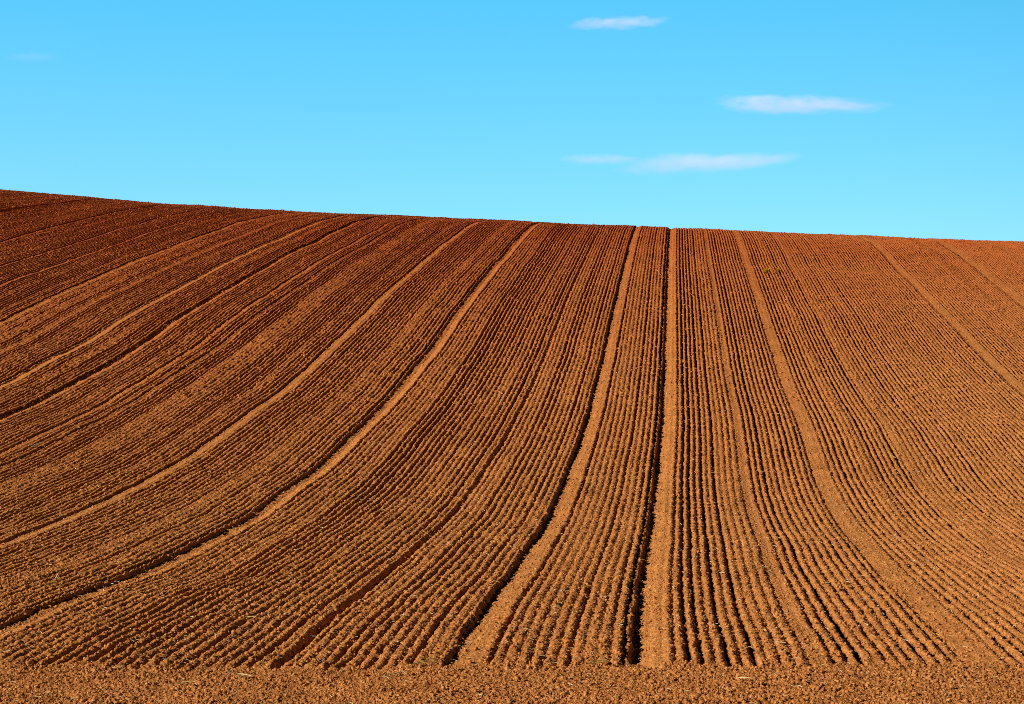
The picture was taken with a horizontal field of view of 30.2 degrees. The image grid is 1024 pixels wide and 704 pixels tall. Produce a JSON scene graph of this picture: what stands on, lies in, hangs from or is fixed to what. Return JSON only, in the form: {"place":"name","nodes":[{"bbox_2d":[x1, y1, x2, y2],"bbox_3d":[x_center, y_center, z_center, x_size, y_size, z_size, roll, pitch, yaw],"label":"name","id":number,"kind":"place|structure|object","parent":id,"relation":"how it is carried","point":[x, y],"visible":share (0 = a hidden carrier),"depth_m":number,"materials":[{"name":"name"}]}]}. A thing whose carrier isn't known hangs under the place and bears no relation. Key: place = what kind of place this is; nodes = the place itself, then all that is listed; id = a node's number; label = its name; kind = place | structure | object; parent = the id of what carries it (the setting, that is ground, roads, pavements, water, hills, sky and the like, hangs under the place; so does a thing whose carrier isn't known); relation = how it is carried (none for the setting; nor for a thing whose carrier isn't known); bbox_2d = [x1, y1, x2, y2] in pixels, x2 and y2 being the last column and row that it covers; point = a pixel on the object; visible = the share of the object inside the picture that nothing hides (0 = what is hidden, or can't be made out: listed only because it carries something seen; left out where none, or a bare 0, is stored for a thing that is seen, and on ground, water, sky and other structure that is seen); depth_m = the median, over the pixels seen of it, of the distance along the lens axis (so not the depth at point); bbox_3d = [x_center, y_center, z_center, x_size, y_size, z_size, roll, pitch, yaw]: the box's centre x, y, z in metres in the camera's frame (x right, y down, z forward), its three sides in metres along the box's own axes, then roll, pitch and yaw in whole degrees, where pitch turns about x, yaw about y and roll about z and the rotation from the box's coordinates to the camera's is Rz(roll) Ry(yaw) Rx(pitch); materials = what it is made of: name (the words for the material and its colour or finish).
{"place":"outdoors","nodes":[
{"label":"outdoors","id":0,"kind":"place"},
{"bbox_2d":[0,189,1023,703],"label":"field","id":1,"kind":"structure","parent":0,"point":[200,305],"depth_m":44.61,"materials":[{"name":"soil"}]},
{"bbox_2d":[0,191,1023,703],"bbox_3d":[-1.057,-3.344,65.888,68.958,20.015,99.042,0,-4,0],"label":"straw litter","id":2,"kind":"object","parent":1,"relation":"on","point":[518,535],"visible":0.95,"depth_m":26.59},
{"bbox_2d":[585,659,611,663],"bbox_3d":[0.843,3.033,18.601,0.270,0.041,0.061,2,-4,-24],"label":"straw stalk","id":3,"kind":"object","parent":1,"relation":"on","point":[598,662],"visible":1,"depth_m":18.60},
{"bbox_2d":[0,662,1023,703],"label":"headland","id":4,"kind":"structure","parent":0,"point":[533,676],"depth_m":17.55,"materials":[{"name":"soil"}]},
{"bbox_2d":[410,658,433,664],"bbox_3d":[-0.835,3.030,18.583,0.146,0.046,0.328,-3,-5,40],"label":"straw stalk","id":5,"kind":"object","parent":4,"relation":"on","point":[425,661],"visible":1,"depth_m":18.55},
{"bbox_2d":[0,0,1023,240],"label":"sky","id":6,"kind":"structure","parent":0,"point":[896,118],"materials":[{"name":"blue"}]}
]}

